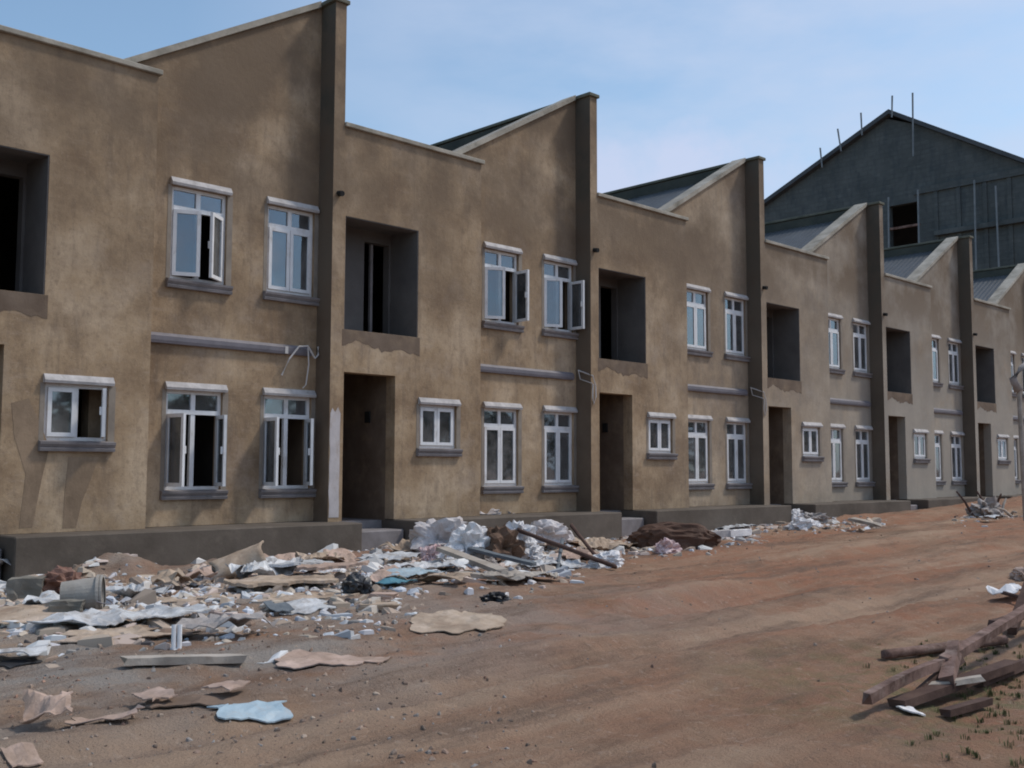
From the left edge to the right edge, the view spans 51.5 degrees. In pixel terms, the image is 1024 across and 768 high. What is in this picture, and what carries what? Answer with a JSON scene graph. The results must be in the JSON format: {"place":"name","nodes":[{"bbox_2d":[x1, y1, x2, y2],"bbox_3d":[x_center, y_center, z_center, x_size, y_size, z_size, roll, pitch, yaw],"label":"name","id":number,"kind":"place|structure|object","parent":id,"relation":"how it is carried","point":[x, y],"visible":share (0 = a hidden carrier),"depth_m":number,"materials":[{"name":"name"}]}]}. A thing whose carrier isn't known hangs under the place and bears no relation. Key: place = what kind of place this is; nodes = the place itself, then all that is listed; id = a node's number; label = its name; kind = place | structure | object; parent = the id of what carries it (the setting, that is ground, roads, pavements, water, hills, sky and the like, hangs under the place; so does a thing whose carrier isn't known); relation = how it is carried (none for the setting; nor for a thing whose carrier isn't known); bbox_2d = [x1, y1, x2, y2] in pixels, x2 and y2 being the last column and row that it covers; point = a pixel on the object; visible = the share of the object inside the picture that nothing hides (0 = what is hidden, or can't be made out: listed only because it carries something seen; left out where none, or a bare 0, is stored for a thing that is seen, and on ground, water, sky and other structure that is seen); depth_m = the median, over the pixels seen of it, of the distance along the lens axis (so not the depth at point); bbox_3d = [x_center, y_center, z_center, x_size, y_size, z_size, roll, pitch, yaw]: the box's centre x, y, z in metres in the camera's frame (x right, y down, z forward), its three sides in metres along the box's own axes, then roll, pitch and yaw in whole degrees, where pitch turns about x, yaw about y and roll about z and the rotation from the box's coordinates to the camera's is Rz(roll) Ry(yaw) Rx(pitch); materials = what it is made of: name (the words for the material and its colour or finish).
{"place":"outdoors","nodes":[
{"label":"outdoors","id":0,"kind":"place"},
{"bbox_2d":[0,496,1023,767],"bbox_3d":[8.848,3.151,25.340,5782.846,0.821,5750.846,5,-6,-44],"label":"ground","id":1,"kind":"structure","parent":0,"point":[748,652],"depth_m":7.07,"materials":[{"name":"soil"}]},
{"bbox_2d":[0,657,41,668],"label":"torn bag","id":2,"kind":"object","parent":1,"relation":"on","point":[9,663],"visible":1,"depth_m":7.23,"materials":[{"name":"black plastic"}]},
{"bbox_2d":[0,742,43,767],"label":"paper scrap","id":3,"kind":"object","parent":1,"relation":"on","point":[24,754],"visible":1,"depth_m":5.06,"materials":[{"name":"paper"}]},
{"bbox_2d":[0,643,50,655],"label":"torn bag","id":4,"kind":"object","parent":1,"relation":"on","point":[34,651],"visible":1,"depth_m":7.27,"materials":[{"name":"white plastic"}]},
{"bbox_2d":[6,575,45,600],"bbox_3d":[-4.688,1.986,10.223,0.362,0.270,0.293,2,-5,-17],"label":"concrete lump","id":5,"kind":"object","parent":1,"relation":"on","point":[22,587],"visible":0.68,"depth_m":10.11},
{"bbox_2d":[0,603,58,623],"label":"cardboard sheet","id":6,"kind":"object","parent":1,"relation":"on","point":[21,612],"visible":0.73,"depth_m":8.98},
{"bbox_2d":[48,599,85,611],"bbox_3d":[-3.838,1.915,9.161,0.298,0.111,0.180,1,-5,-11],"label":"concrete lump","id":7,"kind":"object","parent":6,"relation":"on","point":[65,605],"visible":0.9,"depth_m":9.10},
{"bbox_2d":[22,590,59,603],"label":"plastic sheet","id":8,"kind":"object","parent":1,"relation":"on","point":[46,596],"visible":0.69,"depth_m":9.57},
{"bbox_2d":[21,689,72,723],"bbox_3d":[-2.500,1.732,5.720,0.254,0.154,0.218,2,-5,-24],"label":"paper bag","id":9,"kind":"object","parent":1,"relation":"on","point":[38,705],"visible":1,"depth_m":5.72,"materials":[{"name":"paper"}]},
{"bbox_2d":[39,565,81,594],"bbox_3d":[-4.462,1.953,10.575,0.663,0.311,0.456,2,-5,-17],"label":"crumpled bag","id":10,"kind":"object","parent":1,"relation":"on","point":[57,575],"visible":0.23,"depth_m":10.43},
{"bbox_2d":[60,574,112,609],"bbox_3d":[-3.790,1.876,9.481,0.421,0.336,0.342,-2,-4,-14],"label":"bucket","id":11,"kind":"object","parent":1,"relation":"on","point":[92,591],"visible":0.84,"depth_m":9.37,"materials":[{"name":"grey plastic"}]},
{"bbox_2d":[64,704,144,724],"bbox_3d":[-2.188,1.783,5.714,0.412,0.098,0.198,0,-5,1],"label":"paper strip","id":12,"kind":"object","parent":1,"relation":"on","point":[79,721],"visible":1,"depth_m":5.68,"materials":[{"name":"paper"}]},
{"bbox_2d":[57,624,170,642],"bbox_3d":[-3.111,1.944,8.264,0.870,0.065,0.516,5,-6,-44],"label":"cardboard sheet","id":13,"kind":"object","parent":1,"relation":"on","point":[142,630],"visible":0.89,"depth_m":8.28,"materials":[{"name":"cardboard"}]},
{"bbox_2d":[26,604,212,625],"bbox_3d":[-3.252,1.919,8.825,1.403,0.102,0.764,5,-6,-44],"label":"plastic sheet","id":14,"kind":"object","parent":1,"relation":"on","point":[96,617],"visible":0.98,"depth_m":8.75,"materials":[{"name":"plastic"}]},
{"bbox_2d":[106,584,170,596],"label":"plastic sheet","id":15,"kind":"object","parent":1,"relation":"on","point":[129,590],"visible":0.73,"depth_m":10.25,"materials":[{"name":"plastic"}]},
{"bbox_2d":[151,568,193,582],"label":"cardboard sheet","id":16,"kind":"object","parent":1,"relation":"on","point":[168,575],"visible":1,"depth_m":10.90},
{"bbox_2d":[0,0,361,580],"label":"terrace house","id":17,"kind":"structure","parent":1,"relation":"on","point":[171,250],"depth_m":14.36,"materials":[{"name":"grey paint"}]},
{"bbox_2d":[38,373,115,451],"bbox_3d":[-5.255,0.356,12.948,0.927,0.928,0.389,5,-6,-44],"label":"window","id":18,"kind":"structure","parent":17,"relation":"in","point":[70,441],"depth_m":12.97,"materials":[{"name":"white plastic"}]},
{"bbox_2d":[159,381,228,499],"bbox_3d":[-4.242,0.770,14.378,0.977,1.578,0.429,5,-6,-44],"label":"window","id":19,"kind":"structure","parent":17,"relation":"in","point":[173,422],"depth_m":14.37,"materials":[{"name":"white plastic"}]},
{"bbox_2d":[165,176,232,294],"bbox_3d":[-4.278,-2.037,14.648,0.977,1.518,0.306,5,-6,-44],"label":"window","id":20,"kind":"structure","parent":17,"relation":"in","point":[217,203],"depth_m":14.67,"materials":[{"name":"white plastic"}]},
{"bbox_2d":[258,387,316,497],"bbox_3d":[-3.194,0.856,15.412,0.947,1.578,0.416,5,-6,-44],"label":"window","id":21,"kind":"structure","parent":17,"relation":"in","point":[272,408],"depth_m":15.43,"materials":[{"name":"white plastic"}]},
{"bbox_2d":[263,196,319,305],"bbox_3d":[-3.267,-1.948,15.720,0.947,1.518,0.190,5,-6,-44],"label":"window","id":22,"kind":"structure","parent":17,"relation":"in","point":[287,260],"depth_m":15.71,"materials":[{"name":"white plastic"}]},
{"bbox_2d":[119,654,247,665],"bbox_3d":[-2.244,1.888,7.275,0.838,0.098,0.112,2,-5,-26],"label":"wooden plank","id":23,"kind":"object","parent":1,"relation":"on","point":[180,659],"visible":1,"depth_m":7.23,"materials":[{"name":"wood"}]},
{"bbox_2d":[144,688,250,708],"bbox_3d":[-1.820,1.826,6.135,0.611,0.059,0.328,1,-5,-11],"label":"cardboard sheet","id":24,"kind":"object","parent":1,"relation":"on","point":[239,696],"visible":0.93,"depth_m":6.10,"materials":[{"name":"cardboard"}]},
{"bbox_2d":[131,686,177,701],"bbox_3d":[-2.057,1.785,6.126,0.177,0.047,0.364,4,-6,-38],"label":"paper scrap","id":25,"kind":"object","parent":24,"relation":"on","point":[158,692],"visible":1,"depth_m":6.12,"materials":[{"name":"paper"}]},
{"bbox_2d":[201,680,249,690],"bbox_3d":[-1.683,1.768,6.248,0.226,0.041,0.189,-2,-5,28],"label":"paper scrap","id":26,"kind":"object","parent":24,"relation":"on","point":[229,685],"visible":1,"depth_m":6.22,"materials":[{"name":"paper"}]},
{"bbox_2d":[179,566,217,583],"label":"cardboard sheet","id":27,"kind":"object","parent":1,"relation":"on","point":[206,571],"visible":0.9,"depth_m":11.18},
{"bbox_2d":[177,611,278,629],"bbox_3d":[-2.233,1.852,8.322,0.691,0.152,0.498,0,-5,4],"label":"dirty sack","id":28,"kind":"object","parent":1,"relation":"on","point":[213,621],"visible":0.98,"depth_m":8.25,"materials":[{"name":"fabric"}]},
{"bbox_2d":[209,540,265,581],"bbox_3d":[-3.127,2.015,12.074,0.615,0.464,0.446,2,-5,-22],"label":"cardboard roll","id":29,"kind":"object","parent":1,"relation":"on","point":[248,555],"visible":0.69,"depth_m":11.95,"materials":[{"name":"cardboard"}]},
{"bbox_2d":[207,700,292,722],"bbox_3d":[-1.466,1.858,6.008,0.464,0.093,0.229,3,-5,-29],"label":"plastic sheet","id":30,"kind":"object","parent":1,"relation":"on","point":[268,712],"visible":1,"depth_m":6.00,"materials":[{"name":"plastic"}]},
{"bbox_2d":[225,556,302,577],"bbox_3d":[-2.760,2.079,12.008,0.536,0.214,1.261,-1,-5,16],"label":"plastic sheet","id":31,"kind":"object","parent":1,"relation":"on","point":[254,566],"visible":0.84,"depth_m":11.84,"materials":[{"name":"plastic"}]},
{"bbox_2d":[224,573,338,587],"bbox_3d":[-2.363,2.025,10.968,1.125,0.075,0.620,3,-5,-32],"label":"cardboard sheet","id":32,"kind":"object","parent":1,"relation":"on","point":[280,580],"visible":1,"depth_m":10.88,"materials":[{"name":"cardboard"}]},
{"bbox_2d":[296,560,368,570],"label":"cardboard sheet","id":33,"kind":"object","parent":32,"relation":"on","point":[323,566],"visible":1,"depth_m":11.42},
{"bbox_2d":[266,598,335,614],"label":"plastic sheet","id":34,"kind":"object","parent":1,"relation":"on","point":[306,605],"visible":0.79,"depth_m":9.66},
{"bbox_2d":[249,592,359,602],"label":"cardboard sheet","id":35,"kind":"object","parent":1,"relation":"on","point":[297,596],"visible":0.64,"depth_m":10.15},
{"bbox_2d":[274,649,392,668],"bbox_3d":[-1.280,1.951,7.511,0.877,0.067,0.530,-1,-5,19],"label":"cardboard sheet","id":36,"kind":"object","parent":1,"relation":"on","point":[297,659],"visible":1,"depth_m":7.50,"materials":[{"name":"cardboard"}]},
{"bbox_2d":[323,548,360,561],"bbox_3d":[-2.239,2.273,14.038,0.538,0.186,0.393,3,-6,-34],"label":"cardboard piece","id":37,"kind":"object","parent":1,"relation":"on","point":[349,556],"visible":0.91,"depth_m":14.03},
{"bbox_2d":[340,572,373,593],"bbox_3d":[-1.525,1.964,10.503,0.354,0.202,0.287,0,-5,0],"label":"dark bag","id":38,"kind":"object","parent":1,"relation":"on","point":[357,582],"visible":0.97,"depth_m":10.43,"materials":[{"name":"black plastic"}]},
{"bbox_2d":[354,550,420,560],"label":"plastic sheet","id":39,"kind":"object","parent":1,"relation":"on","point":[396,555],"visible":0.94,"depth_m":13.99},
{"bbox_2d":[370,565,418,581],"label":"cardboard sheet","id":40,"kind":"object","parent":1,"relation":"on","point":[379,575],"visible":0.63,"depth_m":11.41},
{"bbox_2d":[386,567,444,576],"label":"plastic sheet","id":41,"kind":"object","parent":40,"relation":"on","point":[406,572],"visible":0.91,"depth_m":11.67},
{"bbox_2d":[387,558,468,569],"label":"plastic sheet","id":42,"kind":"object","parent":1,"relation":"on","point":[435,564],"visible":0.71,"depth_m":12.99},
{"bbox_2d":[418,543,440,560],"bbox_3d":[-1.054,2.247,14.219,0.397,0.215,0.355,4,-6,-40],"label":"cement sack","id":43,"kind":"object","parent":1,"relation":"on","point":[428,553],"visible":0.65,"depth_m":14.12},
{"bbox_2d":[409,516,466,551],"bbox_3d":[-0.925,2.082,14.822,1.040,0.474,0.703,1,-5,-11],"label":"cement sack","id":44,"kind":"object","parent":1,"relation":"on","point":[430,532],"visible":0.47,"depth_m":14.59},
{"bbox_2d":[412,572,472,582],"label":"cardboard sheet","id":45,"kind":"object","parent":1,"relation":"on","point":[458,576],"visible":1,"depth_m":11.33,"materials":[{"name":"cardboard"}]},
{"bbox_2d":[435,544,472,558],"bbox_3d":[-0.742,2.234,14.100,0.525,0.245,0.505,3,-5,-29],"label":"cement sack","id":46,"kind":"object","parent":1,"relation":"on","point":[460,547],"visible":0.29,"depth_m":14.04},
{"bbox_2d":[446,521,490,553],"bbox_3d":[-0.501,2.055,14.289,0.779,0.424,0.623,1,-5,-6],"label":"cement sack","id":47,"kind":"object","parent":46,"relation":"on","point":[472,534],"visible":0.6,"depth_m":14.10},
{"bbox_2d":[409,609,506,633],"bbox_3d":[-0.512,2.011,8.995,0.875,0.098,0.865,5,-6,-44],"label":"cardboard sheet","id":48,"kind":"object","parent":1,"relation":"on","point":[451,621],"visible":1,"depth_m":8.97,"materials":[{"name":"cardboard"}]},
{"bbox_2d":[436,546,507,572],"bbox_3d":[-0.508,2.133,12.926,0.176,0.207,1.627,3,-5,-29],"label":"wooden board","id":49,"kind":"object","parent":1,"relation":"on","point":[473,560],"visible":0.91,"depth_m":12.81,"materials":[{"name":"brown wood"}]},
{"bbox_2d":[336,92,621,550],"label":"terrace house","id":50,"kind":"structure","parent":1,"relation":"on","point":[469,376],"depth_m":17.83,"materials":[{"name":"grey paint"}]},
{"bbox_2d":[416,397,462,456],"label":"window","id":51,"kind":"structure","parent":50,"relation":"in","point":[434,424],"depth_m":17.05,"materials":[{"name":"white plastic"}]},
{"bbox_2d":[481,401,523,493],"bbox_3d":[-0.188,1.114,18.514,0.977,1.578,0.190,5,-6,-44],"label":"window","id":52,"kind":"structure","parent":50,"relation":"in","point":[498,426],"depth_m":18.52,"materials":[{"name":"white plastic"}]},
{"bbox_2d":[482,241,528,332],"bbox_3d":[-0.097,-1.704,18.655,0.977,1.518,0.432,5,-6,-44],"label":"window","id":53,"kind":"structure","parent":50,"relation":"in","point":[498,261],"depth_m":18.75,"materials":[{"name":"white plastic"}]},
{"bbox_2d":[542,405,578,492],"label":"window","id":54,"kind":"structure","parent":50,"relation":"in","point":[556,426],"depth_m":19.54,"materials":[{"name":"white plastic"}]},
{"bbox_2d":[542,254,584,339],"bbox_3d":[0.950,-1.618,19.690,0.947,1.518,0.416,5,-6,-44],"label":"window","id":55,"kind":"structure","parent":50,"relation":"in","point":[551,271],"depth_m":19.79,"materials":[{"name":"white plastic"}]},
{"bbox_2d":[472,553,498,564],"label":"cement sack","id":56,"kind":"object","parent":1,"relation":"on","point":[486,558],"visible":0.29,"depth_m":13.88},
{"bbox_2d":[467,547,536,565],"bbox_3d":[-0.144,2.196,13.569,0.145,0.174,1.256,5,-6,-44],"label":"wooden board","id":57,"kind":"object","parent":56,"relation":"on","point":[502,556],"visible":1,"depth_m":13.50,"materials":[{"name":"grey wood"}]},
{"bbox_2d":[479,591,510,601],"bbox_3d":[-0.148,2.031,10.172,0.329,0.097,0.224,1,-5,-11],"label":"dark rag","id":58,"kind":"object","parent":1,"relation":"on","point":[498,596],"visible":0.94,"depth_m":10.11,"materials":[{"name":"black fabric"}]},
{"bbox_2d":[484,524,525,561],"bbox_3d":[-0.165,2.111,14.233,0.767,0.468,0.636,2,-5,-23],"label":"cement sack","id":59,"kind":"object","parent":1,"relation":"on","point":[504,540],"visible":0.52,"depth_m":14.09,"materials":[{"name":"brown paper"}]},
{"bbox_2d":[0,528,1014,767],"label":"pebbles","id":60,"kind":"object","parent":1,"relation":"on","point":[394,751],"visible":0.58,"depth_m":6.25,"materials":[{"name":"stone"}]},
{"bbox_2d":[0,514,1022,667],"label":"litter","id":61,"kind":"object","parent":1,"relation":"on","point":[401,587],"visible":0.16,"depth_m":10.43,"materials":[{"name":"paper"}]},
{"bbox_2d":[480,569,557,580],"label":"cardboard sheet","id":62,"kind":"object","parent":1,"relation":"on","point":[517,574],"visible":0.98,"depth_m":11.73,"materials":[{"name":"beige cardboard"}]},
{"bbox_2d":[506,520,537,547],"bbox_3d":[0.106,2.072,14.627,0.486,0.410,0.489,3,-6,-36],"label":"cement sack","id":63,"kind":"object","parent":1,"relation":"on","point":[527,540],"visible":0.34,"depth_m":14.52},
{"bbox_2d":[521,545,545,559],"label":"cement sack","id":64,"kind":"object","parent":1,"relation":"on","point":[534,552],"visible":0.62,"depth_m":14.44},
{"bbox_2d":[531,519,574,542],"bbox_3d":[0.493,2.120,15.386,0.853,0.332,0.578,2,-5,-20],"label":"cement sack","id":65,"kind":"object","parent":1,"relation":"on","point":[552,530],"visible":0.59,"depth_m":15.24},
{"bbox_2d":[521,558,588,567],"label":"plastic sheet","id":66,"kind":"object","parent":1,"relation":"on","point":[576,563],"visible":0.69,"depth_m":13.92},
{"bbox_2d":[517,528,616,568],"bbox_3d":[0.714,2.179,14.116,1.410,0.504,0.078,-2,-5,23],"label":"stick","id":67,"kind":"object","parent":1,"relation":"on","point":[570,549],"visible":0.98,"depth_m":14.07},
{"bbox_2d":[571,537,637,550],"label":"cardboard sheet","id":68,"kind":"object","parent":1,"relation":"on","point":[601,543],"visible":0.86,"depth_m":16.11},
{"bbox_2d":[588,550,623,568],"bbox_3d":[1.253,2.330,14.164,0.530,0.226,0.378,1,-5,-14],"label":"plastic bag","id":69,"kind":"object","parent":1,"relation":"on","point":[612,556],"visible":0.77,"depth_m":14.06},
{"bbox_2d":[654,537,682,553],"bbox_3d":[2.305,2.380,15.722,0.429,0.230,0.320,2,-5,-17],"label":"bag","id":70,"kind":"object","parent":1,"relation":"on","point":[666,546],"visible":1,"depth_m":15.62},
{"bbox_2d":[626,521,721,549],"bbox_3d":[2.523,2.344,16.519,1.507,0.395,0.842,0,-5,-3],"label":"tarpaulin heap","id":71,"kind":"object","parent":1,"relation":"on","point":[687,535],"visible":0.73,"depth_m":16.26,"materials":[{"name":"fabric"}]},
{"bbox_2d":[593,156,791,536],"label":"terrace house","id":72,"kind":"structure","parent":1,"relation":"on","point":[682,398],"depth_m":22.43,"materials":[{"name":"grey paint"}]},
{"bbox_2d":[646,412,677,459],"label":"window","id":73,"kind":"structure","parent":72,"relation":"in","point":[658,439],"depth_m":21.11,"materials":[{"name":"white plastic"}]},
{"bbox_2d":[687,283,712,356],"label":"window","id":74,"kind":"structure","parent":72,"relation":"in","point":[696,301],"depth_m":22.85,"materials":[{"name":"white plastic"}]},
{"bbox_2d":[688,414,714,489],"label":"window","id":75,"kind":"structure","parent":72,"relation":"in","point":[697,430],"depth_m":22.62,"materials":[{"name":"white plastic"}]},
{"bbox_2d":[723,291,750,361],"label":"window","id":76,"kind":"structure","parent":72,"relation":"in","point":[733,308],"depth_m":23.83,"materials":[{"name":"white plastic"}]},
{"bbox_2d":[725,417,752,488],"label":"window","id":77,"kind":"structure","parent":72,"relation":"in","point":[734,432],"depth_m":23.60,"materials":[{"name":"white plastic"}]},
{"bbox_2d":[783,516,822,529],"bbox_3d":[5.790,2.761,21.148,0.769,0.259,0.477,0,-5,0],"label":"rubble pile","id":78,"kind":"object","parent":1,"relation":"on","point":[796,523],"visible":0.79,"depth_m":21.00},
{"bbox_2d":[762,201,910,518],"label":"terrace house","id":79,"kind":"structure","parent":1,"relation":"on","point":[828,436],"depth_m":26.71,"materials":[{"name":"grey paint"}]},
{"bbox_2d":[801,422,824,461],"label":"window","id":80,"kind":"structure","parent":79,"relation":"in","point":[809,434],"depth_m":25.16,"materials":[{"name":"white plastic"}]},
{"bbox_2d":[828,313,845,374],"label":"window","id":81,"kind":"structure","parent":79,"relation":"in","point":[833,326],"depth_m":26.97,"materials":[{"name":"white plastic"}]},
{"bbox_2d":[831,424,847,486],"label":"window","id":82,"kind":"structure","parent":79,"relation":"in","point":[836,460],"depth_m":26.75,"materials":[{"name":"white plastic"}]},
{"bbox_2d":[852,318,872,377],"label":"window","id":83,"kind":"structure","parent":79,"relation":"in","point":[859,353],"depth_m":27.88,"materials":[{"name":"white plastic"}]},
{"bbox_2d":[854,425,875,486],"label":"window","id":84,"kind":"structure","parent":79,"relation":"in","point":[861,438],"depth_m":27.65,"materials":[{"name":"white plastic"}]},
{"bbox_2d":[764,109,1023,269],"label":"unfinished hall","id":85,"kind":"structure","parent":1,"relation":"on","point":[941,170],"depth_m":56.32,"materials":[{"name":"grey concrete"}]},
{"bbox_2d":[914,656,964,689],"bbox_3d":[2.660,1.835,6.631,0.092,0.208,0.711,-4,-6,43],"label":"timber offcut","id":86,"kind":"object","parent":1,"relation":"on","point":[932,677],"visible":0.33,"depth_m":6.56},
{"bbox_2d":[862,658,945,704],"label":"timber beam","id":87,"kind":"structure","parent":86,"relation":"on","point":[880,691],"depth_m":6.21,"materials":[{"name":"wood"}]},
{"bbox_2d":[927,674,985,685],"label":"timber beam","id":88,"kind":"structure","parent":86,"relation":"on","point":[969,679],"depth_m":6.50,"materials":[{"name":"wood"}]},
{"bbox_2d":[883,235,997,509],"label":"terrace house","id":89,"kind":"structure","parent":1,"relation":"on","point":[928,314],"depth_m":30.97,"materials":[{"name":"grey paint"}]},
{"bbox_2d":[913,429,930,462],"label":"window","id":90,"kind":"structure","parent":89,"relation":"in","point":[918,438],"depth_m":29.20,"materials":[{"name":"white plastic"}]},
{"bbox_2d":[932,334,943,386],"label":"window","id":91,"kind":"structure","parent":89,"relation":"in","point":[934,341],"depth_m":31.09,"materials":[{"name":"white plastic"}]},
{"bbox_2d":[934,430,946,484],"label":"window","id":92,"kind":"structure","parent":89,"relation":"in","point":[937,432],"depth_m":30.87,"materials":[{"name":"white plastic"}]},
{"bbox_2d":[947,338,963,389],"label":"window","id":93,"kind":"structure","parent":89,"relation":"in","point":[952,348],"depth_m":31.94,"materials":[{"name":"white plastic"}]},
{"bbox_2d":[950,431,966,484],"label":"window","id":94,"kind":"structure","parent":89,"relation":"in","point":[955,440],"depth_m":31.71,"materials":[{"name":"white plastic"}]},
{"bbox_2d":[862,640,1023,767],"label":"scrub grass","id":95,"kind":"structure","parent":1,"relation":"on","point":[990,692],"depth_m":6.19,"materials":[{"name":"plant"}]},
{"bbox_2d":[881,635,1007,658],"bbox_3d":[3.239,1.959,7.915,1.422,0.078,0.079,3,-5,-31],"label":"timber pole","id":96,"kind":"object","parent":1,"relation":"on","point":[933,648],"visible":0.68,"depth_m":7.75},
{"bbox_2d":[887,659,1022,708],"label":"timber beam","id":97,"kind":"structure","parent":1,"relation":"on","point":[919,696],"depth_m":6.43,"materials":[{"name":"wood"}]},
{"bbox_2d":[938,640,961,686],"bbox_3d":[2.785,1.766,6.735,0.096,0.214,0.604,-2,-5,28],"label":"timber offcut","id":98,"kind":"object","parent":97,"relation":"on","point":[949,669],"visible":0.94,"depth_m":6.65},
{"bbox_2d":[939,604,1023,660],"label":"timber beam","id":99,"kind":"structure","parent":98,"relation":"on","point":[977,640],"depth_m":7.42,"materials":[{"name":"wood"}]},
{"bbox_2d":[939,697,992,716],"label":"timber beam","id":100,"kind":"structure","parent":1,"relation":"on","point":[965,707],"depth_m":6.15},
{"bbox_2d":[965,496,1005,515],"bbox_3d":[11.101,2.836,24.786,1.079,0.471,0.609,2,-5,-23],"label":"rubble pile","id":101,"kind":"object","parent":1,"relation":"on","point":[987,505],"visible":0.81,"depth_m":24.68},
{"bbox_2d":[973,263,1023,498],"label":"terrace house","id":102,"kind":"structure","parent":1,"relation":"on","point":[998,334],"depth_m":33.51,"materials":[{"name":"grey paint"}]},
{"bbox_2d":[997,434,1011,463],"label":"window","id":103,"kind":"structure","parent":102,"relation":"in","point":[1001,439],"depth_m":33.26,"materials":[{"name":"white plastic"}]},
{"bbox_2d":[986,583,1020,594],"bbox_3d":[4.940,2.040,10.514,0.422,0.132,0.425,1,-5,-8],"label":"cloth","id":104,"kind":"object","parent":1,"relation":"on","point":[1014,588],"visible":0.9,"depth_m":10.45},
{"bbox_2d":[1007,582,1023,634],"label":"timber pole","id":105,"kind":"object","parent":1,"relation":"on","point":[1014,629],"visible":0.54,"depth_m":8.89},
{"bbox_2d":[1009,362,1023,520],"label":"timber post","id":106,"kind":"object","parent":1,"relation":"on","point":[1016,386],"visible":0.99,"depth_m":23.28,"materials":[{"name":"wood"}]},
{"bbox_2d":[0,0,1023,198],"label":"sky","id":107,"kind":"structure","parent":0,"point":[683,86],"materials":[{"name":"blue"}]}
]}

